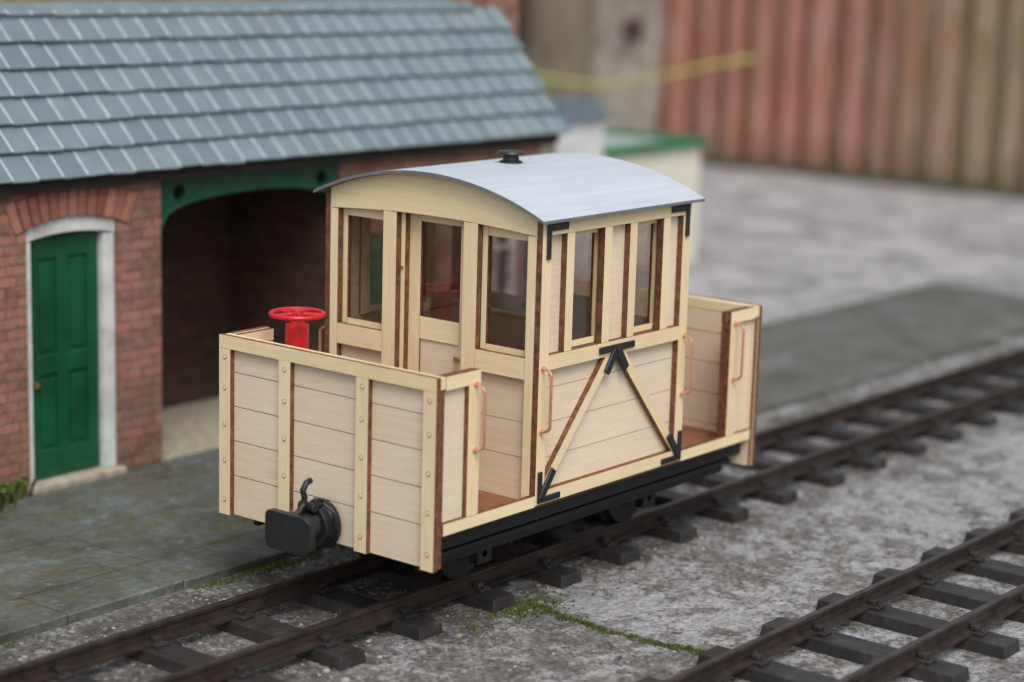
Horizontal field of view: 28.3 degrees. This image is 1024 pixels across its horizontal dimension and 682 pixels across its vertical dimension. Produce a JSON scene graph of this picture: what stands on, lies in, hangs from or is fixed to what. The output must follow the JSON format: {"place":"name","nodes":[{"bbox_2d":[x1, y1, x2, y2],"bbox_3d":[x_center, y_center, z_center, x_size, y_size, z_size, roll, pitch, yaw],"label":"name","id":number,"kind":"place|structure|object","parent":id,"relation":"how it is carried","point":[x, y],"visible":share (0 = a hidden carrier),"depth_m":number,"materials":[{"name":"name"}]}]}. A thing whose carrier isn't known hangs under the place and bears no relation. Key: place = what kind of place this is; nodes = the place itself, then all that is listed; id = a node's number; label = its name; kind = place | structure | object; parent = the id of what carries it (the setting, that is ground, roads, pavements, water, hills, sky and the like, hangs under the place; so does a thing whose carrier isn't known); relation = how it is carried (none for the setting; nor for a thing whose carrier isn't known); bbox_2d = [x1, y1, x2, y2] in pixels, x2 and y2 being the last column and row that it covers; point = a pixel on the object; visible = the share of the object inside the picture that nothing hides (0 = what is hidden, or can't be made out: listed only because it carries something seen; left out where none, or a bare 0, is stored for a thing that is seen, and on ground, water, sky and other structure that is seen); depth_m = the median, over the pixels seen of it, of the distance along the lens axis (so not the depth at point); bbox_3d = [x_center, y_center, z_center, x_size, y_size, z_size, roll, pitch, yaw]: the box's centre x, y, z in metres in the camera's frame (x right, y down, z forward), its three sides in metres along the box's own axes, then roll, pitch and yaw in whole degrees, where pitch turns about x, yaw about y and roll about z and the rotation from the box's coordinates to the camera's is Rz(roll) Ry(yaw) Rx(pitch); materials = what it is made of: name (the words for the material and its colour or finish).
{"place":"outdoors","nodes":[
{"label":"outdoors","id":0,"kind":"place"},
{"bbox_2d":[3,135,537,184],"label":"roof deck","id":1,"kind":"structure","parent":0,"point":[251,161],"depth_m":8.99,"materials":[{"name":"black wood"}]},
{"bbox_2d":[0,0,593,97],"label":"rendered wall","id":2,"kind":"structure","parent":0,"point":[560,40],"depth_m":22.75,"materials":[{"name":"beige paint"}]},
{"bbox_2d":[0,165,1023,681],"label":"ground","id":3,"kind":"structure","parent":0,"point":[778,245],"depth_m":8.17,"materials":[{"name":"grey gravel"}]},
{"bbox_2d":[0,283,1023,644],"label":"platform","id":4,"kind":"structure","parent":3,"relation":"on","point":[84,551],"depth_m":8.18,"materials":[{"name":"concrete"}]},
{"bbox_2d":[0,474,38,511],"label":"weeds","id":5,"kind":"object","parent":4,"relation":"on","point":[8,495],"visible":1,"depth_m":8.13,"materials":[{"name":"green plant"}]},
{"bbox_2d":[28,465,126,494],"bbox_3d":[-1.844,0.575,8.508,0.130,0.038,0.500,11,14,38],"label":"door step","id":6,"kind":"object","parent":4,"relation":"on","point":[69,479],"depth_m":8.47,"materials":[{"name":"beige stone"}]},
{"bbox_2d":[162,397,218,460],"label":"interior floor","id":7,"kind":"structure","parent":4,"relation":"on","point":[190,428],"depth_m":9.42,"materials":[{"name":"beige concrete"}]},
{"bbox_2d":[161,171,325,408],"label":"interior walls","id":8,"kind":"structure","parent":7,"relation":"on","point":[236,261],"depth_m":9.82,"materials":[{"name":"brick"}]},
{"bbox_2d":[0,144,538,493],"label":"brick walls","id":9,"kind":"structure","parent":4,"relation":"on","point":[137,294],"depth_m":8.60,"materials":[{"name":"red brick"}]},
{"bbox_2d":[4,186,135,234],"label":"door arch bricks","id":10,"kind":"object","parent":9,"relation":"attached to","point":[33,210],"depth_m":8.23,"materials":[{"name":"red brick"}]},
{"bbox_2d":[26,215,115,484],"bbox_3d":[-1.836,0.021,8.398,0.067,1.090,0.460,11,14,38],"label":"door frame","id":11,"kind":"object","parent":9,"relation":"attached to","point":[103,227],"visible":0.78,"depth_m":8.48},
{"bbox_2d":[29,230,99,480],"bbox_3d":[-1.857,0.060,8.402,0.022,1.011,0.368,11,14,38],"label":"door","id":12,"kind":"structure","parent":11,"relation":"in","point":[65,331],"depth_m":8.40,"materials":[{"name":"green paint"}]},
{"bbox_2d":[33,383,39,388],"bbox_3d":[-1.941,0.181,8.290,0.018,0.028,0.028,11,14,38],"label":"door knob","id":13,"kind":"object","parent":12,"relation":"attached to","point":[36,385],"depth_m":8.28,"materials":[{"name":"gold metal"}]},
{"bbox_2d":[161,164,337,220],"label":"arched beam","id":14,"kind":"structure","parent":9,"relation":"attached to","point":[191,188],"depth_m":8.97,"materials":[{"name":"green paint"}]},
{"bbox_2d":[160,185,328,226],"bbox_3d":[-1.149,-0.622,9.048,0.016,0.130,1.096,11,14,38],"label":"beam bead","id":15,"kind":"object","parent":14,"relation":"attached to","point":[168,212],"visible":0.88,"depth_m":8.93,"materials":[{"name":"green paint"}]},
{"bbox_2d":[0,2,571,184],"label":"roof slates","id":16,"kind":"object","parent":9,"relation":"on","point":[20,143],"visible":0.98,"depth_m":9.16,"materials":[{"name":"grey stone"}]},
{"bbox_2d":[0,0,457,17],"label":"ridge tiles","id":17,"kind":"object","parent":16,"relation":"on","point":[129,5],"visible":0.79,"depth_m":9.29,"materials":[{"name":"stone"}]},
{"bbox_2d":[0,2,557,181],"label":"slate joints","id":18,"kind":"object","parent":16,"relation":"on","point":[246,87],"visible":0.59,"depth_m":9.14,"materials":[{"name":"grey stone"}]},
{"bbox_2d":[0,134,558,196],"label":"eave board","id":19,"kind":"object","parent":16,"relation":"attached to","point":[92,182],"visible":1,"depth_m":8.99,"materials":[{"name":"black wood"}]},
{"bbox_2d":[369,231,382,303],"bbox_3d":[-0.603,-0.116,9.912,0.022,0.865,0.373,11,14,38],"label":"door","id":20,"kind":"structure","parent":9,"relation":"attached to","point":[376,258],"depth_m":9.78,"materials":[{"name":"green paint"}]},
{"bbox_2d":[491,236,516,294],"bbox_3d":[-0.092,-0.476,10.502,0.030,0.569,0.336,11,14,38],"label":"window frame","id":21,"kind":"object","parent":9,"relation":"attached to","point":[511,245],"visible":0.32,"depth_m":10.61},
{"bbox_2d":[497,237,507,292],"bbox_3d":[-0.113,-0.480,10.519,0.005,0.563,0.330,11,14,38],"label":"window glass","id":22,"kind":"object","parent":21,"relation":"in","point":[502,255],"visible":0.07,"depth_m":10.62,"materials":[{"name":"grey glass"}]},
{"bbox_2d":[539,143,554,153],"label":"quoins","id":23,"kind":"object","parent":9,"relation":"attached to","point":[546,148],"visible":0.02,"depth_m":10.64,"materials":[{"name":"stone"}]},
{"bbox_2d":[455,0,518,39],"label":"brick wall","id":24,"kind":"structure","parent":4,"relation":"on","point":[509,9],"depth_m":10.99,"materials":[{"name":"red brick"}]},
{"bbox_2d":[0,348,1023,681],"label":"railway track","id":25,"kind":"structure","parent":3,"relation":"on","point":[158,648],"depth_m":7.43,"materials":[{"name":"metal"}]},
{"bbox_2d":[219,150,761,580],"bbox_3d":[-0.023,0.032,7.499,1.091,1.466,2.287,11,14,38],"label":"railway brake van","id":26,"kind":"object","parent":25,"relation":"on","point":[465,424],"visible":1,"depth_m":7.06,"materials":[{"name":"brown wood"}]},
{"bbox_2d":[2,335,1022,655],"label":"moss","id":27,"kind":"object","parent":3,"relation":"on","point":[508,611],"visible":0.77,"depth_m":7.17,"materials":[{"name":"green plant"}]},
{"bbox_2d":[518,0,528,56],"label":"timber post","id":28,"kind":"object","parent":3,"relation":"on","point":[523,24],"depth_m":22.62,"materials":[{"name":"brown wood"}]},
{"bbox_2d":[536,56,754,85],"bbox_3d":[1.085,-2.946,21.918,3.412,0.435,0.167,10,14,35],"label":"garden hose","id":29,"kind":"object","parent":28,"relation":"attached to","point":[649,77],"visible":0.81,"depth_m":21.62,"materials":[{"name":"plastic"}]},
{"bbox_2d":[550,96,611,277],"bbox_3d":[0.331,-0.969,13.521,0.390,1.280,0.530,11,14,38],"label":"white signal box","id":30,"kind":"object","parent":3,"relation":"on","point":[583,118],"visible":0.29,"depth_m":13.39,"materials":[{"name":"paint"}]},
{"bbox_2d":[591,0,662,132],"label":"concrete gatepost","id":31,"kind":"object","parent":3,"relation":"on","point":[617,55],"depth_m":21.97,"materials":[{"name":"beige concrete"}]},
{"bbox_2d":[620,17,644,40],"bbox_3d":[1.281,-3.343,21.787,0.260,0.260,0.130,11,14,38],"label":"gate hinge","id":32,"kind":"object","parent":31,"relation":"attached to","point":[632,28],"visible":1,"depth_m":21.74,"materials":[{"name":"metal"}]},
{"bbox_2d":[603,128,709,269],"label":"flat roofed shed","id":33,"kind":"structure","parent":3,"relation":"on","point":[675,157],"depth_m":14.77,"materials":[{"name":"beige paint"}]},
{"bbox_2d":[636,507,1023,681],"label":"railway track","id":34,"kind":"structure","parent":3,"relation":"on","point":[750,661],"depth_m":6.89,"materials":[{"name":"metal"}]},
{"bbox_2d":[658,0,1023,199],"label":"timber fence","id":35,"kind":"object","parent":3,"relation":"on","point":[925,94],"visible":0.9,"depth_m":20.37,"materials":[{"name":"brown wood"}]},
{"bbox_2d":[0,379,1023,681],"bbox_3d":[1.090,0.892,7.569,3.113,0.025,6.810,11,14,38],"label":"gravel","id":36,"kind":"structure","parent":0,"point":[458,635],"depth_m":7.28,"materials":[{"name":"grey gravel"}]}
]}

